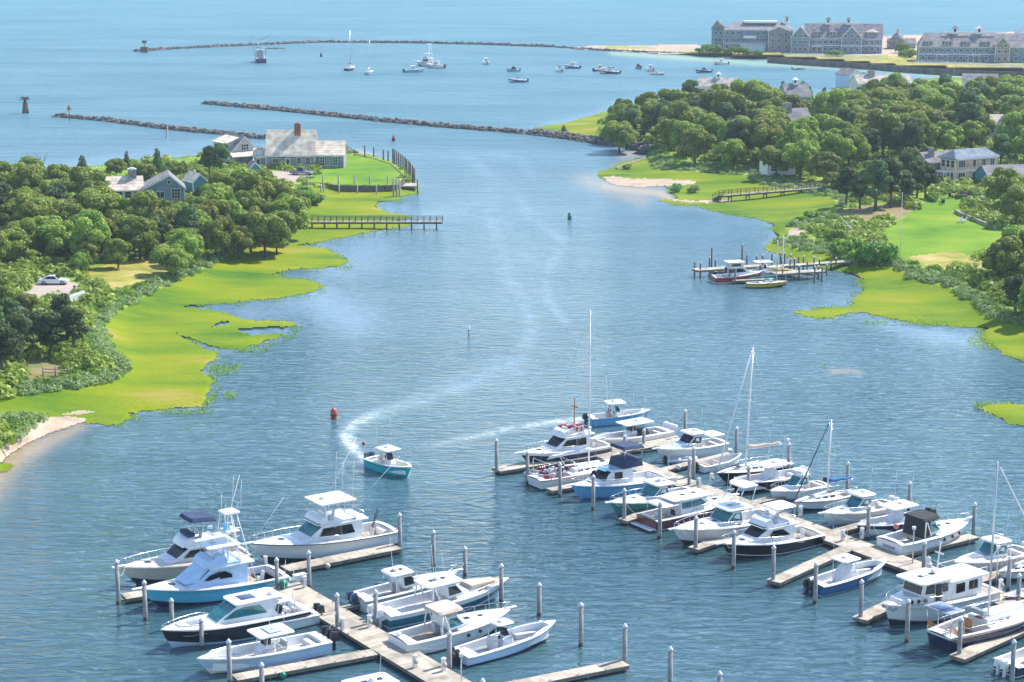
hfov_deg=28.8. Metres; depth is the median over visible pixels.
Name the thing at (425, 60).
sportfishing yacht
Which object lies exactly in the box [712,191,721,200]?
footbridge
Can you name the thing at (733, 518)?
side window
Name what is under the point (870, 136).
pine tree
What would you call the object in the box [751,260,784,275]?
fishing boat
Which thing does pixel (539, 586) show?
piling
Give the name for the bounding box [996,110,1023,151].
oak tree
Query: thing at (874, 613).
dock
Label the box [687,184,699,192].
shrub
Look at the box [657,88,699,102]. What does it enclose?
oak tree
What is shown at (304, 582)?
power pedestal
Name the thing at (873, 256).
shrub
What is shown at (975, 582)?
side window
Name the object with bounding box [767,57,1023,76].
sea wall
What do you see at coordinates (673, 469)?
dock
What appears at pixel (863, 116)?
oak tree
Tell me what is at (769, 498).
dock
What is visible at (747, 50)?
shrub
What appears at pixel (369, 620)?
power pedestal
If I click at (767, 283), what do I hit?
sailboat
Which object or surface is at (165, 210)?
oak tree
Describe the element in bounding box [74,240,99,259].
oak tree
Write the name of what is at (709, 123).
oak tree
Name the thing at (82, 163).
cedar tree
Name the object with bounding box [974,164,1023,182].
garage house
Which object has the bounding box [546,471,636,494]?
dock
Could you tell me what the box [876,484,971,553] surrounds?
motorboat
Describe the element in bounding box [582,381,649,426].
motorboat
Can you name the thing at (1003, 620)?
sailboat
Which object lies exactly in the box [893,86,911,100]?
oak tree
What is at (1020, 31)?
hotel
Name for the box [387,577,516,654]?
motorboat
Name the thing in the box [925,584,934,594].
side window
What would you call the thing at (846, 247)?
shrub
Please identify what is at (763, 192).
footbridge
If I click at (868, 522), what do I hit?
piling
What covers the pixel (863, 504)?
side window
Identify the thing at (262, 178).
oak tree
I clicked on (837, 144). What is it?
oak tree
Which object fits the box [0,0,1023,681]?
water
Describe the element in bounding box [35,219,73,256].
oak tree
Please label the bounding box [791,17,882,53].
hotel
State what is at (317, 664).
dock
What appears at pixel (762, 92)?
oak tree
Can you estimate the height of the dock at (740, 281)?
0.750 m
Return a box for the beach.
[0,32,1019,461]
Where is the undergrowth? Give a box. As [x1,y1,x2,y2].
[0,117,1023,449]
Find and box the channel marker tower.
[19,96,29,113]
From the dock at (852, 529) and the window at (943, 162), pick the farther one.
the window at (943, 162)
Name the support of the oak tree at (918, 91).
on the ground at (661, 154)
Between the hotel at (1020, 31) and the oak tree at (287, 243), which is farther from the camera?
the hotel at (1020, 31)
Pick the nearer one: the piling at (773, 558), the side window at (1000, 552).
the piling at (773, 558)
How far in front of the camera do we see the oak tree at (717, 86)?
576.10 m
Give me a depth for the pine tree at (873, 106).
532.97 m
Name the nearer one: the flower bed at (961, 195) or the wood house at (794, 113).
the flower bed at (961, 195)
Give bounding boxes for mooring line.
[818,519,866,530]
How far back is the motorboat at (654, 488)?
205.71 m
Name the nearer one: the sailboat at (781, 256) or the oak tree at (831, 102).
the sailboat at (781, 256)
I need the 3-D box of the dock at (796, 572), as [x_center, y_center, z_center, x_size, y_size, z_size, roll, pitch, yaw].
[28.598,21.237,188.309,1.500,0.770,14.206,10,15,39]
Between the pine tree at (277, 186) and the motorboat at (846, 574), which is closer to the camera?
the motorboat at (846, 574)
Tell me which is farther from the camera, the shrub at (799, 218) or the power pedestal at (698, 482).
the shrub at (799, 218)
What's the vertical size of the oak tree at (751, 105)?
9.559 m
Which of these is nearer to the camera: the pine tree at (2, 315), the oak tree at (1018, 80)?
the pine tree at (2, 315)
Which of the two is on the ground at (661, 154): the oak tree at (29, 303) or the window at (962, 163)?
the oak tree at (29, 303)
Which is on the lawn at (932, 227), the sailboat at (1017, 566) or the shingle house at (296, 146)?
the shingle house at (296, 146)
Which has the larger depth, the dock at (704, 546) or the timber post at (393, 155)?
the timber post at (393, 155)
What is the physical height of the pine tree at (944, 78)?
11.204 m
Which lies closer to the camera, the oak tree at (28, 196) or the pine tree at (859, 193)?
the oak tree at (28, 196)
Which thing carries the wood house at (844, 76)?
on the ground at (661, 154)
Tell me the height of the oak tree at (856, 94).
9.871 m
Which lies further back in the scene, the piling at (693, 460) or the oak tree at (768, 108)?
the oak tree at (768, 108)
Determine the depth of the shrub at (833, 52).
862.17 m
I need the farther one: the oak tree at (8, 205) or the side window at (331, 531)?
the oak tree at (8, 205)
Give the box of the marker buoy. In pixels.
[330,408,336,418]
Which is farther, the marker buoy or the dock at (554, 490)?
the marker buoy
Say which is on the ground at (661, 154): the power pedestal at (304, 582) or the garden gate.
the garden gate
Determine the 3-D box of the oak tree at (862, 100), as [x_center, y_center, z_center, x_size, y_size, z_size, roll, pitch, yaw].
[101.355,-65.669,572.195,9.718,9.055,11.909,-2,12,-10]
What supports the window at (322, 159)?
in the shingle house at (296, 146)
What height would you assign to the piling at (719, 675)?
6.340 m
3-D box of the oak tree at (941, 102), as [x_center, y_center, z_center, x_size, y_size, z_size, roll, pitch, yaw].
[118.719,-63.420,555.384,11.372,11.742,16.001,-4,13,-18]
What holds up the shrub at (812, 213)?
on the ground at (661, 154)
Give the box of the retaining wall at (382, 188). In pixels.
[306,154,403,191]
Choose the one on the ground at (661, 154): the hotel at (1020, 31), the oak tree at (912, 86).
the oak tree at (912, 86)
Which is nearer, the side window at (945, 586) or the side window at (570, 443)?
the side window at (945, 586)
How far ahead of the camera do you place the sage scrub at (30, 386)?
323.26 m
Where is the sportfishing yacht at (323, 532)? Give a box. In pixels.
[241,439,399,562]
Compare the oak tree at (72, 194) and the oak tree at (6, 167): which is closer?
the oak tree at (72, 194)
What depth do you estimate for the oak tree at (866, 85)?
616.50 m
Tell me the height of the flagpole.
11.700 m
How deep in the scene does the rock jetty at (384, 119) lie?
608.26 m
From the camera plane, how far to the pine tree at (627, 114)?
528.19 m
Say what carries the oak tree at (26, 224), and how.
on the ground at (661, 154)
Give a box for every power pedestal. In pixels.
[262,555,267,564]
[301,575,306,587]
[339,617,344,630]
[367,613,372,626]
[395,631,401,640]
[412,653,418,667]
[441,656,446,670]
[696,477,700,487]
[709,472,713,482]
[798,505,802,515]
[840,529,845,540]
[859,527,864,538]
[926,556,931,567]
[998,578,1003,590]
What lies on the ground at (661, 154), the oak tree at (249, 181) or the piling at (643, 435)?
the oak tree at (249, 181)
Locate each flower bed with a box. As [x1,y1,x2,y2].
[952,194,967,198]
[960,191,970,195]
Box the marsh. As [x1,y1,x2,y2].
[0,78,1023,471]
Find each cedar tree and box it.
[77,155,87,166]
[123,151,130,167]
[152,148,162,171]
[179,161,188,173]
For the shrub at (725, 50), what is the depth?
883.67 m
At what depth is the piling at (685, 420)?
233.91 m
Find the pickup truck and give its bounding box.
[289,166,313,174]
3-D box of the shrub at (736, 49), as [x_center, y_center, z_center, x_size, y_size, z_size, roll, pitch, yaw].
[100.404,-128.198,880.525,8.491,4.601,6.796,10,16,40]
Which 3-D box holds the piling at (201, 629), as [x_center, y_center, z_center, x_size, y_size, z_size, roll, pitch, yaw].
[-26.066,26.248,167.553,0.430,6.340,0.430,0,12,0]
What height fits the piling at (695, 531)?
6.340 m
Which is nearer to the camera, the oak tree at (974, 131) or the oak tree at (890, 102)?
the oak tree at (974, 131)
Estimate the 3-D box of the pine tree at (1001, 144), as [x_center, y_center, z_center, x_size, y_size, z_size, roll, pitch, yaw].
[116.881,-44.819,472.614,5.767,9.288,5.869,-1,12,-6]
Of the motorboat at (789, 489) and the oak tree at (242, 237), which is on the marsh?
the oak tree at (242, 237)
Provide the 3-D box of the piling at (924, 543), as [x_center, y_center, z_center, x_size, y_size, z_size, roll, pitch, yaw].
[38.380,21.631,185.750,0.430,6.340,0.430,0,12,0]
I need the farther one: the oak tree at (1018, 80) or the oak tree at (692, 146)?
the oak tree at (1018, 80)
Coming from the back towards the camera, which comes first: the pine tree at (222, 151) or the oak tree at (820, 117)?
the oak tree at (820, 117)
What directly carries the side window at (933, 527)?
in the motorboat at (930, 532)
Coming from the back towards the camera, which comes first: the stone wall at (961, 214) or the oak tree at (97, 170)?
the oak tree at (97, 170)
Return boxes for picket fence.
[786,53,882,59]
[914,60,1021,67]
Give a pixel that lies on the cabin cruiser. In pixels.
(234, 617)
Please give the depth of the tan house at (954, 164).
449.95 m
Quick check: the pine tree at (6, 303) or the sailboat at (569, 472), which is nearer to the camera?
the sailboat at (569, 472)
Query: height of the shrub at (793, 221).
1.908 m
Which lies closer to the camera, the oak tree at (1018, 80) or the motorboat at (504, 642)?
the motorboat at (504, 642)
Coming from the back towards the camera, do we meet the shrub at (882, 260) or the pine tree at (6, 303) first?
the shrub at (882, 260)
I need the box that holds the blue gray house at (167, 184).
[103,167,185,203]
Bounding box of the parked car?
[37,275,69,284]
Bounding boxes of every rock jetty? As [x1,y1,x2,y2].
[51,112,265,138]
[133,40,553,50]
[201,100,528,133]
[347,145,358,152]
[526,128,652,153]
[554,45,749,56]
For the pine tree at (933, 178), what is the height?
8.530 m
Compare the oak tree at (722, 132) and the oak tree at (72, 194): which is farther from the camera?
the oak tree at (722, 132)
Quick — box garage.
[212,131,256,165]
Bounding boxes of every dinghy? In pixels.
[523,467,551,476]
[663,455,697,463]
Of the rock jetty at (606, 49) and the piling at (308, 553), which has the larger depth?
the rock jetty at (606, 49)
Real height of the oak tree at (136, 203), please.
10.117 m
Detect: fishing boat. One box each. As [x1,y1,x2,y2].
[710,260,766,283]
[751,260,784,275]
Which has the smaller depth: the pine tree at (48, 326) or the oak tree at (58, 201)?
the pine tree at (48, 326)
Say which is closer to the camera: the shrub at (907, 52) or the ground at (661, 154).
the ground at (661, 154)
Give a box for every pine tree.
[0,182,11,200]
[0,186,6,211]
[0,212,9,229]
[0,297,22,317]
[0,306,5,320]
[0,321,23,369]
[5,307,38,360]
[24,311,41,346]
[31,311,69,352]
[42,187,64,199]
[46,182,68,199]
[49,293,70,314]
[52,307,89,344]
[149,215,167,240]
[174,204,198,233]
[191,183,205,198]
[197,145,215,173]
[208,143,233,168]
[239,214,251,251]
[271,184,281,198]
[617,107,646,149]
[653,100,670,124]
[681,79,701,96]
[685,99,701,108]
[716,102,735,121]
[722,119,754,159]
[831,167,856,204]
[836,108,859,127]
[850,172,867,208]
[856,87,867,91]
[856,159,893,210]
[861,128,882,159]
[865,103,885,113]
[884,157,903,207]
[886,126,919,156]
[893,170,915,202]
[898,117,926,150]
[898,147,922,169]
[908,160,929,198]
[921,161,940,197]
[938,74,952,84]
[953,87,982,111]
[953,102,985,142]
[972,82,992,100]
[990,133,1017,164]
[1001,274,1023,310]
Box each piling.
[114,559,120,604]
[142,580,147,620]
[169,598,173,623]
[199,617,204,649]
[226,638,231,681]
[259,662,263,681]
[274,557,278,587]
[306,550,311,587]
[334,592,339,632]
[373,589,377,626]
[397,512,401,547]
[431,530,435,566]
[447,630,451,669]
[463,546,466,575]
[495,438,497,474]
[499,563,503,601]
[526,450,529,483]
[537,582,541,615]
[558,462,561,496]
[578,602,583,646]
[591,474,594,510]
[622,488,626,523]
[622,623,627,662]
[642,428,645,443]
[658,501,661,538]
[668,646,672,681]
[683,409,686,428]
[687,457,691,484]
[692,447,695,479]
[693,516,697,552]
[717,671,722,681]
[731,530,735,568]
[734,426,738,453]
[747,465,750,479]
[771,545,775,584]
[787,442,790,468]
[813,562,818,603]
[845,461,849,489]
[858,579,863,622]
[866,505,870,539]
[904,599,910,642]
[907,481,911,510]
[922,540,926,567]
[957,617,962,653]
[971,502,976,535]
[1006,556,1011,590]
[1009,639,1016,681]
[1016,573,1021,600]
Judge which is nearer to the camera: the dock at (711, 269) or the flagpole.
the dock at (711, 269)
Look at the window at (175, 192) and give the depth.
410.97 m
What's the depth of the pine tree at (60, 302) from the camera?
284.60 m
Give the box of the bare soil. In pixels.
[22,203,911,379]
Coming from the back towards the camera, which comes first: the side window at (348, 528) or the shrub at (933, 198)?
the shrub at (933, 198)
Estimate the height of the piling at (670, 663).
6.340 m
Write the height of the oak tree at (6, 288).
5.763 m
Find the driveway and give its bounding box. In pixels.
[24,170,311,298]
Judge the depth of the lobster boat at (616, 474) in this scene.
211.85 m
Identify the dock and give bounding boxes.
[121,590,149,602]
[232,649,377,681]
[252,572,470,681]
[281,544,401,574]
[340,592,395,611]
[402,183,418,187]
[414,633,440,640]
[492,455,595,474]
[508,659,629,681]
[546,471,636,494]
[594,450,1023,605]
[612,435,680,453]
[618,509,651,524]
[662,452,731,472]
[689,535,738,552]
[692,264,766,271]
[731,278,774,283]
[750,495,785,503]
[766,260,852,268]
[766,545,852,586]
[771,269,825,275]
[832,513,888,534]
[853,600,886,623]
[898,534,978,557]
[950,629,1023,663]
[982,569,1016,583]
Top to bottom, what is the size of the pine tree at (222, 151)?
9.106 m
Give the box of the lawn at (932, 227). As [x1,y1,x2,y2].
[101,154,1001,263]
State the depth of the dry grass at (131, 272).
355.24 m
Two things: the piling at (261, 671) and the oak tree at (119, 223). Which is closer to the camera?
the piling at (261, 671)
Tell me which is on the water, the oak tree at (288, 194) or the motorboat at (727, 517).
the motorboat at (727, 517)
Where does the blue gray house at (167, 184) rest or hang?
on the ground at (661, 154)
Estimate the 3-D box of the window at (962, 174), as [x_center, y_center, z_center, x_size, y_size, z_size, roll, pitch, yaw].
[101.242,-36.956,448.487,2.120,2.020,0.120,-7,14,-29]
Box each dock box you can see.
[292,572,306,581]
[666,476,676,481]
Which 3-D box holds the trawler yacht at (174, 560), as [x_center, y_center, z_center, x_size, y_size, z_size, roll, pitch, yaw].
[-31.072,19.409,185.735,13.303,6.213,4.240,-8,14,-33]
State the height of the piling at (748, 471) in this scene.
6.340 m
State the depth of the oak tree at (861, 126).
504.99 m
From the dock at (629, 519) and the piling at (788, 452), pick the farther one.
the piling at (788, 452)
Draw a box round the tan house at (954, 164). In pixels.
[916,147,999,181]
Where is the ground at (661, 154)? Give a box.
[5,80,1023,440]
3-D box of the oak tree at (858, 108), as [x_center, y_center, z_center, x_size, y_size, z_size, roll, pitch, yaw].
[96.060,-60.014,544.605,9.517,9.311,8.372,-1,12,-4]
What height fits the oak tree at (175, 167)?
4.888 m
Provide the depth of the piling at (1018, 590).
176.48 m
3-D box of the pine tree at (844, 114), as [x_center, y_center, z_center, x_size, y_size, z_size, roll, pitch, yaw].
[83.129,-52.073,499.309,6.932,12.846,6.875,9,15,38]
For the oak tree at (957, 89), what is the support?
on the ground at (661, 154)
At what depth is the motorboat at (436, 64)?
821.85 m
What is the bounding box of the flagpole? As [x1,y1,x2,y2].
[899,192,902,256]
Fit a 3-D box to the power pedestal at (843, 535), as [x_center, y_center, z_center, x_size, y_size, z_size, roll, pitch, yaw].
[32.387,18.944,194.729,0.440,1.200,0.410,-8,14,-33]
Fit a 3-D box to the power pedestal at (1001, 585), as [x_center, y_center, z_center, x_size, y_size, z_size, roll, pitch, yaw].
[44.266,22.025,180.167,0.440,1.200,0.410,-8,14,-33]
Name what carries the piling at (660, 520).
in the water
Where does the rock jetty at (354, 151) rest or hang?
in the water
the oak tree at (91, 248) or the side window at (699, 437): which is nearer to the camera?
the side window at (699, 437)
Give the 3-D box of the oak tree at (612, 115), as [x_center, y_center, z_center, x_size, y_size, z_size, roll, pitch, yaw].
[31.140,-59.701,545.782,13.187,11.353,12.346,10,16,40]
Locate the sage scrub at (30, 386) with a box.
[0,152,1023,439]
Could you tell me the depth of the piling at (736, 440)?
226.55 m
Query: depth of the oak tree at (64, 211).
359.04 m
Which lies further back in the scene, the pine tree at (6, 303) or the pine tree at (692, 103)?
the pine tree at (692, 103)
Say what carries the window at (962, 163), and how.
in the tan house at (954, 164)
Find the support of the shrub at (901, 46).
on the beach
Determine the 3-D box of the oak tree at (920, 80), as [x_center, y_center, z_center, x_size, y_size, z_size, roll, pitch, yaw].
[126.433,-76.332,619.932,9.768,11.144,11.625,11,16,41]
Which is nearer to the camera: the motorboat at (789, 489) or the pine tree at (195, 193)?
the motorboat at (789, 489)
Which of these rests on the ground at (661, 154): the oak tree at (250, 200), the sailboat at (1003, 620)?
the oak tree at (250, 200)
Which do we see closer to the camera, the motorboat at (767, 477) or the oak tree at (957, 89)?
the motorboat at (767, 477)
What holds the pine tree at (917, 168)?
on the ground at (661, 154)
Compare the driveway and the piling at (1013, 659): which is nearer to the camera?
the piling at (1013, 659)
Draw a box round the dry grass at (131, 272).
[81,46,1023,290]
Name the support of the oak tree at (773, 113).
on the ground at (661, 154)
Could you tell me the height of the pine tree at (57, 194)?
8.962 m
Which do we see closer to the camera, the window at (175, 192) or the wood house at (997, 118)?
the window at (175, 192)
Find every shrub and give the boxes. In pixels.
[297,186,313,191]
[300,191,315,200]
[300,197,311,205]
[311,192,322,204]
[623,163,631,168]
[670,183,681,191]
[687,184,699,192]
[694,48,703,53]
[701,44,714,54]
[712,44,722,55]
[723,48,731,53]
[728,46,745,53]
[741,48,752,56]
[751,50,762,57]
[789,218,799,225]
[794,215,809,222]
[803,210,818,218]
[823,229,844,238]
[824,50,840,55]
[827,240,854,255]
[846,249,865,261]
[849,237,861,248]
[853,241,898,265]
[881,257,891,262]
[894,42,909,51]
[903,49,916,56]
[925,193,936,198]
[927,195,938,201]
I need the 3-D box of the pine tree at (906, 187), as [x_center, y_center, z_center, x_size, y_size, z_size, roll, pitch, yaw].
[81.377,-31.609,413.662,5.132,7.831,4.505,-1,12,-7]
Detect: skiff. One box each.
[695,453,741,473]
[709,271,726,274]
[791,67,804,69]
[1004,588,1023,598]
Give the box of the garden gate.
[69,290,84,301]
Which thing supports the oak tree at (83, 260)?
on the dry grass at (131, 272)
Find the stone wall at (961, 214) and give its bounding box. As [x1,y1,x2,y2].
[954,209,997,229]
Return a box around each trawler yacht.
[112,511,252,583]
[514,398,611,461]
[882,542,1001,625]
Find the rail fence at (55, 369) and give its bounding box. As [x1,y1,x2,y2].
[42,366,68,375]
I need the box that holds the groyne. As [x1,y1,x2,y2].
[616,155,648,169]
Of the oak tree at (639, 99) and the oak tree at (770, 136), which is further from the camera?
the oak tree at (639, 99)
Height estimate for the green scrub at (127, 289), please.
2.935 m
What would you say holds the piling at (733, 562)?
in the water
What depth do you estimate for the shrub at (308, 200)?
413.90 m
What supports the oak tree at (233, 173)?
on the ground at (661, 154)
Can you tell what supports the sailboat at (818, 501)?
on the water
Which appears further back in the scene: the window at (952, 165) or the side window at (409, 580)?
the window at (952, 165)
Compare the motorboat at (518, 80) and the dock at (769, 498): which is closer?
the dock at (769, 498)
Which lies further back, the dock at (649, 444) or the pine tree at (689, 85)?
the pine tree at (689, 85)
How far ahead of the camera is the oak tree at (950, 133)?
499.95 m
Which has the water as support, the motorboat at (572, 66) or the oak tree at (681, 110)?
the motorboat at (572, 66)
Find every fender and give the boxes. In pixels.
[279,580,287,588]
[279,672,285,678]
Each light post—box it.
[459,653,462,681]
[912,526,915,562]
[996,545,1000,586]
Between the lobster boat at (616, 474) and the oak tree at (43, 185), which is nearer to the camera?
the lobster boat at (616, 474)
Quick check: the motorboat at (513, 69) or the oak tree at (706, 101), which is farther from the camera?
the motorboat at (513, 69)
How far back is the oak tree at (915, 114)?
510.10 m
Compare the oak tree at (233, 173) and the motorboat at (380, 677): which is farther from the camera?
the oak tree at (233, 173)
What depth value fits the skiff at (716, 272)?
343.33 m
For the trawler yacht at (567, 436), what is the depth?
224.71 m
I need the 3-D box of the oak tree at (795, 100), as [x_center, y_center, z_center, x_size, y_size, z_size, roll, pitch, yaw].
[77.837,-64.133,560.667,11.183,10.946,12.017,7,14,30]
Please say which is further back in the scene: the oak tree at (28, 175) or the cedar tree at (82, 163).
the cedar tree at (82, 163)
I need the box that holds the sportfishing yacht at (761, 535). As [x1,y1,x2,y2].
[714,500,825,557]
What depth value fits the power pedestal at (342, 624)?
170.06 m
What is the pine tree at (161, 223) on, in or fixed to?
on the ground at (661, 154)
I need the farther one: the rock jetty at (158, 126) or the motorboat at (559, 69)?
the motorboat at (559, 69)
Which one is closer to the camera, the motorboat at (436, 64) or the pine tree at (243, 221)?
the pine tree at (243, 221)
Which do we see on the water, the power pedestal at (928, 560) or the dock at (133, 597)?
the dock at (133, 597)
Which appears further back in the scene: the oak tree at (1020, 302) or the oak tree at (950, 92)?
the oak tree at (950, 92)
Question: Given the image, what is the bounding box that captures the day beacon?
[140,40,148,51]
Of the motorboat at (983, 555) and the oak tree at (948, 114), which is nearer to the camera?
the motorboat at (983, 555)
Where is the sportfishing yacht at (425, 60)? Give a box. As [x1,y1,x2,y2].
[416,43,434,65]
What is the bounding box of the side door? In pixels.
[936,584,941,601]
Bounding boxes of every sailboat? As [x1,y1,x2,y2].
[344,32,354,70]
[365,40,372,74]
[526,310,628,489]
[650,52,664,74]
[717,347,793,482]
[745,240,786,287]
[769,235,792,276]
[793,419,856,510]
[924,462,1023,652]
[998,484,1023,580]
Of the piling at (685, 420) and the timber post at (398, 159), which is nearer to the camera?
the piling at (685, 420)
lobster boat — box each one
[564,441,666,498]
[631,488,739,531]
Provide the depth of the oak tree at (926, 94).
577.26 m
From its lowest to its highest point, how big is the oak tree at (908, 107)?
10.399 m
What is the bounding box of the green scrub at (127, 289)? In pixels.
[1,139,1023,438]
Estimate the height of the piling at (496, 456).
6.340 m
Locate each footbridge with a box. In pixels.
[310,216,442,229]
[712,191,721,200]
[719,182,827,201]
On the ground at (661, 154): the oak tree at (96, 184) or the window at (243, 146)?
the oak tree at (96, 184)
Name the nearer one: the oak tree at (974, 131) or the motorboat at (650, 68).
the oak tree at (974, 131)
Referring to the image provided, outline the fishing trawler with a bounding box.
[250,34,269,62]
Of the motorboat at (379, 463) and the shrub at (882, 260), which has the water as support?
the motorboat at (379, 463)
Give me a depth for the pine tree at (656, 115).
533.21 m
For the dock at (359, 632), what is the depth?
168.30 m
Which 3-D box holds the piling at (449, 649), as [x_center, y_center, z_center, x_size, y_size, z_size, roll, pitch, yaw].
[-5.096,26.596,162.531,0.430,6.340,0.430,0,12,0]
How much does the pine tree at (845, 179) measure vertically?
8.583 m
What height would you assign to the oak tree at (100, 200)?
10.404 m
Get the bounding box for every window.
[124,192,131,197]
[156,191,164,197]
[171,188,180,198]
[185,549,201,558]
[205,571,231,580]
[224,605,266,619]
[241,143,248,150]
[320,157,324,165]
[320,526,341,536]
[333,157,337,165]
[342,524,354,533]
[404,576,414,585]
[448,586,461,595]
[449,617,462,627]
[562,439,576,447]
[577,437,586,444]
[657,488,667,495]
[691,436,701,443]
[730,512,741,521]
[769,529,789,538]
[798,477,808,484]
[860,498,870,506]
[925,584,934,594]
[930,524,939,532]
[941,159,945,166]
[943,582,947,591]
[946,159,949,167]
[950,160,954,167]
[956,582,964,593]
[958,160,965,167]
[958,172,964,179]
[969,579,977,589]
[972,159,976,166]
[981,158,985,164]
[990,158,994,164]
[995,545,1006,554]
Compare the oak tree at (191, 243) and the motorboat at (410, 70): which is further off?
the motorboat at (410, 70)
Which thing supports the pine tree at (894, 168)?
on the bare soil
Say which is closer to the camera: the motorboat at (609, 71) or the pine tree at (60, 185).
the pine tree at (60, 185)
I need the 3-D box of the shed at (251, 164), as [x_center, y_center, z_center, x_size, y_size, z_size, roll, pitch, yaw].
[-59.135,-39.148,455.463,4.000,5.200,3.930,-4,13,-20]
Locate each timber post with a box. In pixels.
[392,148,393,163]
[398,152,399,166]
[711,248,712,266]
[741,243,742,260]
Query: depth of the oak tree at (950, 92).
604.30 m
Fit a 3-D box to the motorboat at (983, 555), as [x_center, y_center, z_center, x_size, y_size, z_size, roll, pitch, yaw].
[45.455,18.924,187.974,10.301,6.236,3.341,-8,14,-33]
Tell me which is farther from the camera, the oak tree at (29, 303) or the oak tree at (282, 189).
the oak tree at (282, 189)
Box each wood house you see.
[698,72,737,90]
[758,159,795,176]
[780,77,811,100]
[781,102,810,121]
[835,68,863,87]
[849,70,912,90]
[962,73,997,85]
[983,114,1003,138]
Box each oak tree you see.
[0,161,17,176]
[0,198,15,221]
[0,227,36,262]
[0,231,10,264]
[0,277,17,298]
[4,164,44,190]
[5,217,42,246]
[10,188,42,197]
[10,191,54,220]
[12,201,49,220]
[13,156,45,175]
[13,293,38,311]
[16,186,42,193]
[32,214,62,243]
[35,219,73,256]
[38,181,67,193]
[41,164,72,179]
[45,178,59,182]
[48,202,96,220]
[52,198,73,208]
[57,166,105,192]
[66,192,76,198]
[68,213,82,227]
[68,252,92,270]
[69,209,111,263]
[73,180,113,198]
[73,186,124,214]
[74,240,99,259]
[84,169,109,175]
[104,158,127,175]
[104,209,137,221]
[104,218,118,246]
[104,238,132,267]
[111,214,133,238]
[117,216,161,258]
[119,190,163,215]
[132,163,155,180]
[141,199,176,242]
[149,243,192,274]
[161,160,183,176]
[162,227,204,242]
[165,229,203,257]
[180,196,207,205]
[190,167,206,177]
[193,199,235,231]
[193,209,212,231]
[198,182,235,200]
[198,219,230,258]
[207,167,256,183]
[207,172,236,185]
[218,199,247,225]
[224,225,254,258]
[229,171,276,201]
[233,172,273,202]
[234,189,266,213]
[244,210,291,257]
[254,169,285,186]
[263,195,310,239]
[267,236,290,252]
[271,210,302,238]
[273,186,304,204]
[276,192,307,212]
[601,120,639,152]
[606,103,652,131]
[607,98,632,113]
[634,91,659,105]
[638,98,659,128]
[641,104,658,134]
[654,119,677,147]
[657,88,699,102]
[658,100,703,122]
[670,120,704,146]
[676,127,716,163]
[694,112,723,124]
[696,88,718,112]
[698,114,723,136]
[710,83,730,91]
[710,89,748,116]
[715,138,750,168]
[716,117,758,157]
[729,79,767,99]
[733,115,749,119]
[746,100,757,119]
[747,84,782,101]
[749,111,790,133]
[750,105,785,117]
[750,123,784,149]
[752,97,783,119]
[758,145,790,176]
[767,110,779,115]
[775,121,818,170]
[779,115,822,148]
[780,94,810,107]
[781,139,817,177]
[807,151,840,177]
[808,88,849,115]
[814,113,834,128]
[818,133,856,164]
[819,130,831,146]
[820,117,853,133]
[822,172,839,185]
[831,113,863,124]
[840,126,871,164]
[842,88,851,97]
[844,89,872,99]
[845,99,857,108]
[850,96,879,106]
[850,104,866,112]
[855,109,870,123]
[855,123,880,145]
[862,79,889,88]
[864,108,904,156]
[868,82,885,91]
[868,87,908,102]
[880,72,907,85]
[880,99,897,105]
[882,104,890,112]
[889,101,927,113]
[890,79,908,87]
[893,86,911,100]
[897,110,927,123]
[904,117,938,146]
[906,78,931,88]
[908,83,924,99]
[910,85,939,100]
[913,92,932,101]
[913,105,950,123]
[919,93,957,111]
[930,80,938,88]
[934,85,957,101]
[934,121,964,149]
[942,81,958,88]
[943,110,956,122]
[953,85,963,94]
[954,106,996,129]
[957,80,993,100]
[959,120,990,147]
[973,75,998,87]
[980,99,1000,113]
[981,167,1023,198]
[982,235,1023,273]
[990,82,1023,100]
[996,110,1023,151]
[997,74,1023,85]
[997,94,1017,109]
[999,96,1023,113]
[999,185,1023,224]
[1001,108,1022,121]
[1001,224,1023,263]
[1005,105,1023,112]
[1012,128,1023,154]
[1015,280,1023,309]
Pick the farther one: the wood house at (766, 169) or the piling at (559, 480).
the wood house at (766, 169)
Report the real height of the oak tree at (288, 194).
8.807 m
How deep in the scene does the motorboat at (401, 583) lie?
178.50 m
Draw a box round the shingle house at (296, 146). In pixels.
[252,122,346,167]
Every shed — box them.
[181,170,207,192]
[245,159,262,169]
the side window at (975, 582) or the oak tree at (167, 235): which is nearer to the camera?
the side window at (975, 582)
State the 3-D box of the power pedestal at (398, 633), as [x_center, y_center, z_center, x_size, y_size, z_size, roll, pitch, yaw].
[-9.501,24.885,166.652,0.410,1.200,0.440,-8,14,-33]
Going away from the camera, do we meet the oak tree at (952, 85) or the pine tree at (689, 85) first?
the pine tree at (689, 85)
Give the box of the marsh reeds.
[113,192,1022,426]
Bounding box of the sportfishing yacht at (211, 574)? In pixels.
[131,475,289,606]
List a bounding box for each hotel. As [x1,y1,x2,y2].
[711,16,792,51]
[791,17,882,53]
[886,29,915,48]
[916,25,1023,62]
[1014,29,1023,33]
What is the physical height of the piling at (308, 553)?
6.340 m
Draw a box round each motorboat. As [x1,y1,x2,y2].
[197,596,338,673]
[270,560,324,629]
[341,658,399,681]
[346,541,463,612]
[362,427,411,476]
[367,547,508,629]
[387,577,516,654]
[402,65,423,72]
[426,60,445,67]
[452,593,555,666]
[483,59,489,64]
[506,66,520,71]
[508,77,528,82]
[556,65,563,71]
[564,62,580,68]
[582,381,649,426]
[590,395,677,443]
[592,64,606,71]
[599,67,620,73]
[604,461,689,515]
[647,64,654,70]
[652,408,732,460]
[668,474,781,543]
[695,67,712,72]
[714,58,728,64]
[729,435,809,492]
[770,467,829,500]
[803,529,886,596]
[818,466,899,524]
[856,475,936,536]
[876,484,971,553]
[954,514,1023,571]
[992,647,1023,678]

